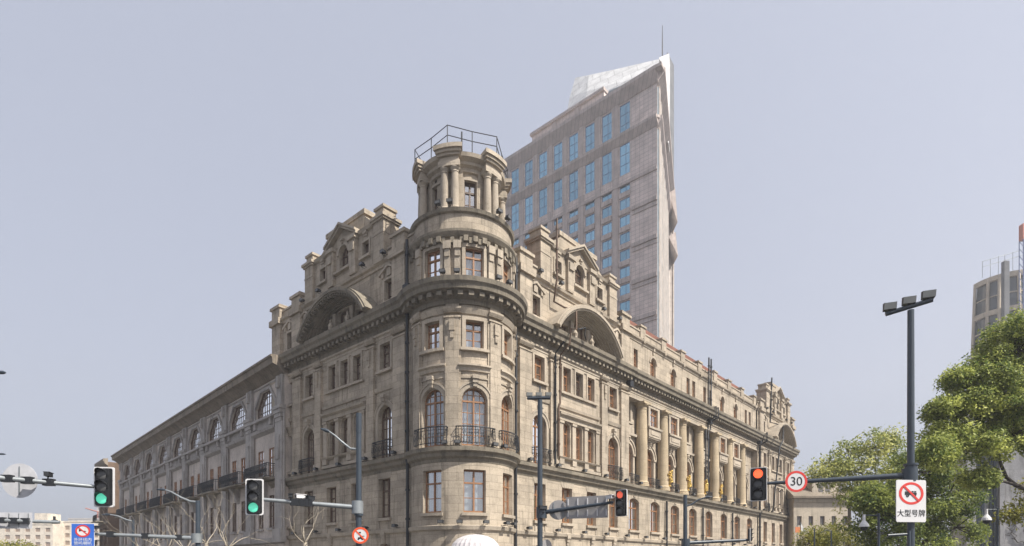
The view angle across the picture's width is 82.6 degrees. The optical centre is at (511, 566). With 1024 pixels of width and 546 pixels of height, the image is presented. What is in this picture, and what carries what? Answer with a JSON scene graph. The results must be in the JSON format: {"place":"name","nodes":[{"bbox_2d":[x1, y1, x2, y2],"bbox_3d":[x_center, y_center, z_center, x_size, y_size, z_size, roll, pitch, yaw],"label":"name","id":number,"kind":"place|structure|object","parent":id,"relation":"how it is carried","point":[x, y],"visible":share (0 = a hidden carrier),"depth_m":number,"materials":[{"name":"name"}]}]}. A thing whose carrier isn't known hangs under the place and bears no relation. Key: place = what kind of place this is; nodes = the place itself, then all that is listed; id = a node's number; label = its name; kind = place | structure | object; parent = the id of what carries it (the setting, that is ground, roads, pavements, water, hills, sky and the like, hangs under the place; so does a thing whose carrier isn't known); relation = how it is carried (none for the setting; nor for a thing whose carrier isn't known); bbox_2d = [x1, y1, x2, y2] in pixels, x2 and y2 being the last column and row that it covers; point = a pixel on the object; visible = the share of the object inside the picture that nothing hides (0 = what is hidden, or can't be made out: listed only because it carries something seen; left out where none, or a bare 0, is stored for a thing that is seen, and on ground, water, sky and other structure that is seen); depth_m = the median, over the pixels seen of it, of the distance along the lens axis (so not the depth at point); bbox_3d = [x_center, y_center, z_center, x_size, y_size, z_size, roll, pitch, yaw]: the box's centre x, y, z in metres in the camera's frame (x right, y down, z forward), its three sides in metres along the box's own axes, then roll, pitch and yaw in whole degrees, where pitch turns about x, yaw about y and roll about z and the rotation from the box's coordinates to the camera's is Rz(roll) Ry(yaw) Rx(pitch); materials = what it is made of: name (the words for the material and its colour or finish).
{"place":"outdoors","nodes":[
{"label":"outdoors","id":0,"kind":"place"},
{"bbox_2d":[0,513,63,545],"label":"apartment block","id":1,"kind":"structure","parent":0,"point":[45,534],"depth_m":250.07,"materials":[{"name":"concrete"}]},
{"bbox_2d":[61,521,98,545],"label":"apartment block","id":2,"kind":"structure","parent":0,"point":[67,533],"depth_m":256.00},
{"bbox_2d":[91,458,119,545],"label":"brick house","id":3,"kind":"structure","parent":0,"point":[104,528],"depth_m":87.69,"materials":[{"name":"brown brick"}]},
{"bbox_2d":[0,0,1023,545],"label":"sky","id":4,"kind":"structure","parent":0,"point":[171,170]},
{"bbox_2d":[503,25,677,346],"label":"granite tower","id":5,"kind":"structure","parent":0,"point":[591,167],"depth_m":120.56,"materials":[{"name":"grey stone"}]},
{"bbox_2d":[512,168,518,193],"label":"tall window","id":6,"kind":"structure","parent":5,"relation":"in","point":[515,174],"depth_m":136.22,"materials":[{"name":"blue glass"}]},
{"bbox_2d":[512,202,518,230],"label":"tall window","id":7,"kind":"structure","parent":5,"relation":"in","point":[515,208],"depth_m":136.22,"materials":[{"name":"blue glass"}]},
{"bbox_2d":[525,159,532,186],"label":"tall window","id":8,"kind":"structure","parent":5,"relation":"in","point":[529,165],"depth_m":133.39,"materials":[{"name":"blue glass"}]},
{"bbox_2d":[525,195,532,224],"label":"tall window","id":9,"kind":"structure","parent":5,"relation":"in","point":[529,200],"depth_m":133.39,"materials":[{"name":"blue glass"}]},
{"bbox_2d":[539,151,546,178],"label":"tall window","id":10,"kind":"structure","parent":5,"relation":"in","point":[543,157],"depth_m":130.73,"materials":[{"name":"blue glass"}]},
{"bbox_2d":[539,187,546,217],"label":"tall window","id":11,"kind":"structure","parent":5,"relation":"in","point":[542,193],"depth_m":130.73,"materials":[{"name":"blue glass"}]},
{"bbox_2d":[554,142,561,169],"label":"tall window","id":12,"kind":"structure","parent":5,"relation":"in","point":[558,148],"depth_m":127.95,"materials":[{"name":"blue glass"}]},
{"bbox_2d":[554,179,561,209],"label":"tall window","id":13,"kind":"structure","parent":5,"relation":"in","point":[557,185],"depth_m":127.95,"materials":[{"name":"blue glass"}]},
{"bbox_2d":[569,132,577,161],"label":"tall window","id":14,"kind":"structure","parent":5,"relation":"in","point":[573,140],"depth_m":125.22,"materials":[{"name":"blue glass"}]},
{"bbox_2d":[569,170,577,201],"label":"tall window","id":15,"kind":"structure","parent":5,"relation":"in","point":[573,177],"depth_m":125.22,"materials":[{"name":"blue glass"}]},
{"bbox_2d":[585,123,593,152],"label":"tall window","id":16,"kind":"structure","parent":5,"relation":"in","point":[589,130],"depth_m":122.49,"materials":[{"name":"blue glass"}]},
{"bbox_2d":[585,161,593,193],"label":"tall window","id":17,"kind":"structure","parent":5,"relation":"in","point":[589,169],"depth_m":122.49,"materials":[{"name":"blue glass"}]},
{"bbox_2d":[602,112,611,142],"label":"tall window","id":18,"kind":"structure","parent":5,"relation":"in","point":[606,120],"depth_m":119.63,"materials":[{"name":"blue glass"}]},
{"bbox_2d":[602,151,611,185],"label":"tall window","id":19,"kind":"structure","parent":5,"relation":"in","point":[606,159],"depth_m":119.61,"materials":[{"name":"blue glass"}]},
{"bbox_2d":[620,101,629,132],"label":"tall window","id":20,"kind":"structure","parent":5,"relation":"in","point":[624,109],"depth_m":116.77,"materials":[{"name":"blue glass"}]},
{"bbox_2d":[620,142,629,175],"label":"tall window","id":21,"kind":"structure","parent":5,"relation":"in","point":[624,149],"depth_m":116.81,"materials":[{"name":"blue glass"}]},
{"bbox_2d":[970,251,1022,363],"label":"curved glass building","id":22,"kind":"structure","parent":0,"point":[997,296],"depth_m":122.11,"materials":[{"name":"glass"}]},
{"label":"ground","id":23,"kind":"structure","parent":0,"visible":0},
{"bbox_2d":[0,539,41,545],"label":"tree","id":24,"kind":"object","parent":23,"relation":"on","point":[11,544],"visible":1,"depth_m":80.01,"materials":[{"name":"green plant"}]},
{"bbox_2d":[0,516,59,523],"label":"traffic mast","id":25,"kind":"object","parent":23,"relation":"on","point":[18,520],"visible":1,"depth_m":24.93,"materials":[{"name":"metal"}]},
{"bbox_2d":[0,512,31,528],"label":"road sign","id":26,"kind":"object","parent":25,"relation":"attached to","point":[19,515],"visible":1,"depth_m":25.01,"materials":[{"name":"metal"}]},
{"bbox_2d":[0,475,93,487],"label":"traffic mast","id":27,"kind":"object","parent":23,"relation":"on","point":[27,480],"visible":0.93,"depth_m":19.54,"materials":[{"name":"metal"}]},
{"bbox_2d":[2,463,37,497],"bbox_3d":[-16.657,-2.894,19.697,1.170,1.170,0.035,0,0,-3],"label":"road sign","id":28,"kind":"object","parent":27,"relation":"attached to","point":[17,489],"visible":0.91,"depth_m":19.70,"materials":[{"name":"metal"}]},
{"bbox_2d":[94,467,114,506],"bbox_3d":[-14.292,-2.774,20.366,0.595,1.406,0.592,0,0,38],"label":"traffic light","id":29,"kind":"object","parent":27,"relation":"attached to","point":[104,486],"visible":1,"depth_m":20.27,"materials":[{"name":"black paint"}]},
{"bbox_2d":[95,488,201,545],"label":"lamp mast","id":30,"kind":"object","parent":23,"relation":"on","point":[196,537],"visible":1,"depth_m":29.76,"materials":[{"name":"metal"}]},
{"bbox_2d":[71,523,94,545],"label":"road sign","id":31,"kind":"object","parent":30,"relation":"attached to","point":[82,534],"visible":1,"depth_m":28.80,"materials":[{"name":"metal"}]},
{"bbox_2d":[148,484,228,545],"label":"bare plane tree","id":32,"kind":"object","parent":23,"relation":"on","point":[206,544],"visible":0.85,"depth_m":32.85,"materials":[{"name":"brown plant"}]},
{"bbox_2d":[111,354,292,545],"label":"grey building","id":33,"kind":"structure","parent":23,"relation":"on","point":[230,435],"depth_m":52.60,"materials":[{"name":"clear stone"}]},
{"bbox_2d":[191,429,199,449],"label":"attic window","id":34,"kind":"structure","parent":33,"relation":"in","point":[196,437],"depth_m":58.83,"materials":[{"name":"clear glass"}]},
{"bbox_2d":[210,418,220,440],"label":"attic window","id":35,"kind":"structure","parent":33,"relation":"in","point":[216,427],"depth_m":54.61,"materials":[{"name":"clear glass"}]},
{"bbox_2d":[232,405,245,430],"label":"attic window","id":36,"kind":"structure","parent":33,"relation":"in","point":[239,416],"depth_m":50.44,"materials":[{"name":"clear glass"}]},
{"bbox_2d":[258,391,271,418],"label":"attic window","id":37,"kind":"structure","parent":33,"relation":"in","point":[265,408],"depth_m":46.29,"materials":[{"name":"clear glass"}]},
{"bbox_2d":[211,485,275,545],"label":"bare plane tree","id":38,"kind":"object","parent":23,"relation":"on","point":[226,543],"visible":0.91,"depth_m":30.86,"materials":[{"name":"brown plant"}]},
{"bbox_2d":[271,494,324,545],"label":"bare plane tree","id":39,"kind":"object","parent":23,"relation":"on","point":[304,543],"visible":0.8,"depth_m":26.82,"materials":[{"name":"brown plant"}]},
{"bbox_2d":[263,413,362,545],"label":"lamp mast","id":40,"kind":"object","parent":23,"relation":"on","point":[356,506],"visible":1,"depth_m":21.90,"materials":[{"name":"grey metal"}]},
{"bbox_2d":[245,479,263,514],"bbox_3d":[-9.288,-2.495,20.969,0.554,1.307,0.550,0,0,36],"label":"traffic light","id":41,"kind":"object","parent":40,"relation":"attached to","point":[254,496],"visible":1,"depth_m":20.88,"materials":[{"name":"black paint"}]},
{"bbox_2d":[352,527,368,543],"bbox_3d":[-5.649,-1.148,21.706,0.620,0.620,0.028,0,0,0],"label":"road sign","id":42,"kind":"object","parent":40,"relation":"attached to","point":[360,535],"visible":1,"depth_m":21.69,"materials":[{"name":"metal"}]},
{"bbox_2d":[268,124,799,545],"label":"corner building","id":43,"kind":"structure","parent":23,"relation":"on","point":[442,335],"depth_m":38.17,"materials":[{"name":"beige stone"}]},
{"bbox_2d":[301,419,313,473],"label":"arched window","id":44,"kind":"structure","parent":43,"relation":"in","point":[308,424],"depth_m":42.18,"materials":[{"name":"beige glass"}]},
{"bbox_2d":[301,371,313,401],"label":"window","id":45,"kind":"structure","parent":43,"relation":"in","point":[311,379],"depth_m":42.07,"materials":[{"name":"beige stone"}]},
{"bbox_2d":[302,485,313,533],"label":"window","id":46,"kind":"structure","parent":43,"relation":"in","point":[308,488],"depth_m":41.96,"materials":[{"name":"beige stone"}]},
{"bbox_2d":[324,481,336,532],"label":"window","id":47,"kind":"structure","parent":43,"relation":"in","point":[330,484],"depth_m":39.99,"materials":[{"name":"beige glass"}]},
{"bbox_2d":[327,361,336,390],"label":"window","id":48,"kind":"structure","parent":43,"relation":"in","point":[334,370],"depth_m":40.00,"materials":[{"name":"beige stone"}]},
{"bbox_2d":[339,356,349,386],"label":"window","id":49,"kind":"structure","parent":43,"relation":"in","point":[347,364],"depth_m":39.07,"materials":[{"name":"beige stone"}]},
{"bbox_2d":[351,350,362,381],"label":"window","id":50,"kind":"structure","parent":43,"relation":"in","point":[359,359],"depth_m":38.04,"materials":[{"name":"beige stone"}]},
{"bbox_2d":[358,236,370,261],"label":"gable window","id":51,"kind":"structure","parent":43,"relation":"in","point":[368,247],"depth_m":36.99,"materials":[{"name":"beige stone"}]},
{"bbox_2d":[375,471,391,528],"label":"window","id":52,"kind":"structure","parent":43,"relation":"in","point":[386,483],"depth_m":36.00,"materials":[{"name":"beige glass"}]},
{"bbox_2d":[374,394,392,458],"bbox_3d":[-7.682,-8.569,35.875,2.080,3.858,0.870,0,0,42],"label":"arched window","id":53,"kind":"structure","parent":43,"relation":"in","point":[387,418],"depth_m":36.15,"materials":[{"name":"beige glass"}]},
{"bbox_2d":[375,338,392,374],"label":"window","id":54,"kind":"structure","parent":43,"relation":"in","point":[388,367],"depth_m":36.02,"materials":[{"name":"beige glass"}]},
{"bbox_2d":[378,263,391,303],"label":"attic window","id":55,"kind":"structure","parent":43,"relation":"in","point":[387,269],"depth_m":35.76,"materials":[{"name":"beige stone"}]},
{"bbox_2d":[420,470,442,516],"bbox_3d":[-4.369,-4.230,32.495,1.585,2.900,0.746,0,0,29],"label":"window","id":56,"kind":"structure","parent":43,"relation":"in","point":[433,512],"depth_m":32.75,"materials":[{"name":"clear glass"}]},
{"bbox_2d":[419,316,443,355],"bbox_3d":[-4.350,-12.795,32.532,1.655,1.910,0.786,0,0,29],"label":"window","id":57,"kind":"structure","parent":43,"relation":"in","point":[435,332],"depth_m":32.59,"materials":[{"name":"beige glass"}]},
{"bbox_2d":[420,375,444,447],"bbox_3d":[-4.376,-8.569,32.486,2.159,3.858,0.850,0,0,29],"label":"arched window","id":58,"kind":"structure","parent":43,"relation":"in","point":[430,384],"depth_m":32.66,"materials":[{"name":"beige glass"}]},
{"bbox_2d":[423,244,442,278],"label":"drum window","id":59,"kind":"structure","parent":43,"relation":"in","point":[435,259],"depth_m":32.60,"materials":[{"name":"beige glass"}]},
{"bbox_2d":[431,181,440,210],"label":"lantern window","id":60,"kind":"structure","parent":43,"relation":"in","point":[435,185],"depth_m":33.73,"materials":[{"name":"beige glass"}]},
{"bbox_2d":[463,177,477,208],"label":"lantern window","id":61,"kind":"structure","parent":43,"relation":"in","point":[469,193],"depth_m":33.17,"materials":[{"name":"beige stone"}]},
{"bbox_2d":[459,374,489,446],"bbox_3d":[-2.093,-8.569,32.265,2.159,3.858,0.850,0,0,-18],"label":"arched window","id":62,"kind":"structure","parent":43,"relation":"in","point":[477,402],"depth_m":32.49,"materials":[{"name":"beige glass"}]},
{"bbox_2d":[462,242,486,277],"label":"drum window","id":63,"kind":"structure","parent":43,"relation":"in","point":[466,257],"depth_m":32.38,"materials":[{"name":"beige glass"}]},
{"bbox_2d":[462,469,488,515],"bbox_3d":[-2.099,-4.230,32.275,1.585,2.900,0.746,0,0,-18],"label":"window","id":64,"kind":"structure","parent":43,"relation":"in","point":[477,483],"depth_m":32.52,"materials":[{"name":"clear glass"}]},
{"bbox_2d":[461,315,489,353],"bbox_3d":[-2.109,-12.795,32.315,1.655,1.910,0.786,0,0,-18],"label":"window","id":65,"kind":"structure","parent":43,"relation":"in","point":[466,330],"depth_m":32.31,"materials":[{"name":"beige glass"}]},
{"bbox_2d":[501,255,511,285],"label":"drum window","id":66,"kind":"structure","parent":43,"relation":"in","point":[503,268],"depth_m":33.91,"materials":[{"name":"beige stone"}]},
{"bbox_2d":[501,383,513,451],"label":"arched window","id":67,"kind":"structure","parent":43,"relation":"in","point":[504,405],"depth_m":34.07,"materials":[{"name":"beige stone"}]},
{"bbox_2d":[501,325,514,365],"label":"window","id":68,"kind":"structure","parent":43,"relation":"in","point":[504,356],"depth_m":33.85,"materials":[{"name":"beige stone"}]},
{"bbox_2d":[502,474,514,518],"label":"window","id":69,"kind":"structure","parent":43,"relation":"in","point":[505,514],"depth_m":34.09,"materials":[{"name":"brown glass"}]},
{"bbox_2d":[533,281,545,319],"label":"attic window","id":70,"kind":"structure","parent":43,"relation":"in","point":[536,285],"depth_m":38.04,"materials":[{"name":"beige stone"}]},
{"bbox_2d":[532,351,548,386],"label":"window","id":71,"kind":"structure","parent":43,"relation":"in","point":[536,362],"depth_m":38.21,"materials":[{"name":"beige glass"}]},
{"bbox_2d":[533,477,548,530],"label":"window","id":72,"kind":"structure","parent":43,"relation":"in","point":[535,478],"depth_m":38.15,"materials":[{"name":"beige stone"}]},
{"bbox_2d":[532,404,549,465],"bbox_3d":[1.738,-8.569,38.034,0.660,3.858,2.080,0,0,42],"label":"arched window","id":73,"kind":"structure","parent":43,"relation":"in","point":[534,418],"depth_m":38.31,"materials":[{"name":"beige glass"}]},
{"bbox_2d":[563,424,566,456],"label":"window","id":74,"kind":"structure","parent":43,"relation":"in","point":[564,426],"depth_m":40.61,"materials":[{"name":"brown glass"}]},
{"bbox_2d":[561,364,571,393],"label":"window","id":75,"kind":"structure","parent":43,"relation":"in","point":[563,372],"depth_m":40.58,"materials":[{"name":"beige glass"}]},
{"bbox_2d":[561,482,574,532],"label":"window","id":76,"kind":"structure","parent":43,"relation":"in","point":[565,492],"depth_m":40.40,"materials":[{"name":"beige glass"}]},
{"bbox_2d":[574,369,583,397],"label":"window","id":77,"kind":"structure","parent":43,"relation":"in","point":[576,377],"depth_m":41.70,"materials":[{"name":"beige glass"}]},
{"bbox_2d":[586,374,595,402],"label":"window","id":78,"kind":"structure","parent":43,"relation":"in","point":[588,382],"depth_m":42.78,"materials":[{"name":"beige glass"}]},
{"bbox_2d":[586,486,598,534],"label":"window","id":79,"kind":"structure","parent":43,"relation":"in","point":[594,490],"depth_m":42.69,"materials":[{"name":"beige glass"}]},
{"bbox_2d":[608,490,619,536],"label":"window","id":80,"kind":"structure","parent":43,"relation":"in","point":[611,506],"depth_m":45.05,"materials":[{"name":"beige glass"}]},
{"bbox_2d":[608,383,619,412],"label":"window","id":81,"kind":"structure","parent":43,"relation":"in","point":[610,392],"depth_m":45.06,"materials":[{"name":"beige stone"}]},
{"bbox_2d":[608,429,620,480],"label":"arched window","id":82,"kind":"structure","parent":43,"relation":"in","point":[611,451],"depth_m":45.20,"materials":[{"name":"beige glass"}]},
{"bbox_2d":[629,435,635,483],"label":"arched window","id":83,"kind":"structure","parent":43,"relation":"in","point":[631,443],"depth_m":48.23,"materials":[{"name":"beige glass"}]},
{"bbox_2d":[629,401,636,437],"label":"window","id":84,"kind":"structure","parent":43,"relation":"in","point":[631,428],"depth_m":47.98,"materials":[{"name":"beige stone"}]},
{"bbox_2d":[628,496,640,537],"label":"window","id":85,"kind":"structure","parent":43,"relation":"in","point":[632,504],"depth_m":47.47,"materials":[{"name":"grey glass"}]},
{"bbox_2d":[647,442,656,487],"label":"arched window","id":86,"kind":"structure","parent":43,"relation":"in","point":[649,446],"depth_m":50.85,"materials":[{"name":"beige glass"}]},
{"bbox_2d":[650,499,661,539],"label":"window","id":87,"kind":"structure","parent":43,"relation":"in","point":[653,507],"depth_m":50.13,"materials":[{"name":"grey glass"}]},
{"bbox_2d":[668,449,675,492],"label":"arched window","id":88,"kind":"structure","parent":43,"relation":"in","point":[670,453],"depth_m":53.67,"materials":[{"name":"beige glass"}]},
{"bbox_2d":[670,503,680,540],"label":"window","id":89,"kind":"structure","parent":43,"relation":"in","point":[673,510],"depth_m":53.03,"materials":[{"name":"brown glass"}]},
{"bbox_2d":[689,506,698,540],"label":"window","id":90,"kind":"structure","parent":43,"relation":"in","point":[691,513],"depth_m":55.81,"materials":[{"name":"brown glass"}]},
{"bbox_2d":[526,386,613,545],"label":"traffic mast","id":91,"kind":"object","parent":23,"relation":"on","point":[541,515],"visible":0.95,"depth_m":24.90,"materials":[{"name":"grey metal"}]},
{"bbox_2d":[549,500,565,519],"bbox_3d":[1.984,-2.402,24.875,0.840,0.840,0.050,0,0,6],"label":"road sign","id":92,"kind":"object","parent":91,"relation":"attached to","point":[558,504],"visible":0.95,"depth_m":24.88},
{"bbox_2d":[566,495,607,518],"bbox_3d":[3.120,-2.470,24.381,1.800,0.920,0.055,0,0,22],"label":"road sign","id":93,"kind":"object","parent":91,"relation":"attached to","point":[601,511],"visible":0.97,"depth_m":24.37,"materials":[{"name":"metal"}]},
{"bbox_2d":[615,489,626,516],"bbox_3d":[4.430,-2.572,23.678,0.460,1.086,0.457,0,0,-6],"label":"traffic light","id":94,"kind":"object","parent":91,"relation":"attached to","point":[620,502],"visible":1,"depth_m":23.58,"materials":[{"name":"black paint"}]},
{"bbox_2d":[681,495,747,545],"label":"lamp mast","id":95,"kind":"object","parent":23,"relation":"on","point":[685,541],"visible":0.98,"depth_m":33.96,"materials":[{"name":"metal"}]},
{"bbox_2d":[786,477,850,545],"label":"beige house","id":96,"kind":"structure","parent":23,"relation":"on","point":[808,504],"depth_m":75.00,"materials":[{"name":"paint"}]},
{"bbox_2d":[791,517,868,545],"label":"tree","id":97,"kind":"object","parent":23,"relation":"on","point":[822,539],"visible":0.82,"depth_m":49.34,"materials":[{"name":"green plant"}]},
{"bbox_2d":[767,289,936,545],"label":"traffic mast","id":98,"kind":"object","parent":23,"relation":"on","point":[909,471],"visible":0.91,"depth_m":20.92,"materials":[{"name":"grey metal"}]},
{"bbox_2d":[750,467,766,500],"bbox_3d":[9.508,-3.168,22.471,0.548,1.293,0.544,0,0,-16],"label":"traffic light","id":99,"kind":"object","parent":98,"relation":"attached to","point":[758,483],"visible":1,"depth_m":22.38,"materials":[{"name":"black paint"}]},
{"bbox_2d":[785,471,806,491],"bbox_3d":[10.696,-3.188,21.971,0.800,0.800,0.159,0,0,4],"label":"road sign","id":100,"kind":"object","parent":98,"relation":"attached to","point":[795,481],"visible":1,"depth_m":21.90,"materials":[{"name":"metal"}]},
{"bbox_2d":[896,480,925,521],"bbox_3d":[14.219,-2.323,20.791,1.130,1.500,0.117,0,0,-5],"label":"road sign","id":101,"kind":"object","parent":98,"relation":"attached to","point":[910,500],"visible":1,"depth_m":20.75,"materials":[{"name":"metal"}]},
{"bbox_2d":[798,422,921,513],"bbox_3d":[23.987,-4.016,39.994,8.440,11.246,5.548,0,0,0],"label":"leafy tree","id":102,"kind":"object","parent":23,"relation":"on","point":[837,467],"visible":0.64,"depth_m":39.42,"materials":[{"name":"green plant"}]},
{"bbox_2d":[859,513,879,545],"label":"dome camera post","id":103,"kind":"object","parent":23,"relation":"on","point":[863,525],"visible":1,"depth_m":23.95,"materials":[{"name":"blue paint"}]},
{"bbox_2d":[833,447,995,545],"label":"leafy tree","id":104,"kind":"object","parent":23,"relation":"on","point":[871,499],"visible":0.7,"depth_m":32.39,"materials":[{"name":"green plant"}]},
{"bbox_2d":[915,302,1023,492],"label":"camphor tree","id":105,"kind":"object","parent":23,"relation":"on","point":[980,395],"visible":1,"depth_m":23.51,"materials":[{"name":"green plant"}]},
{"bbox_2d":[950,389,1023,545],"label":"concrete building","id":106,"kind":"structure","parent":23,"relation":"on","point":[1011,535],"depth_m":44.81,"materials":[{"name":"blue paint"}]},
{"bbox_2d":[981,508,998,545],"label":"dome camera post","id":107,"kind":"object","parent":23,"relation":"on","point":[986,518],"visible":1,"depth_m":25.96,"materials":[{"name":"blue paint"}]},
{"bbox_2d":[991,477,1023,530],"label":"tree","id":108,"kind":"object","parent":23,"relation":"on","point":[1012,515],"visible":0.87,"depth_m":25.94,"materials":[{"name":"green plant"}]},
{"bbox_2d":[1019,223,1023,313],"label":"hoist mast","id":109,"kind":"object","parent":23,"relation":"on","point":[1021,232],"visible":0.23,"depth_m":111.89,"materials":[{"name":"red metal"}]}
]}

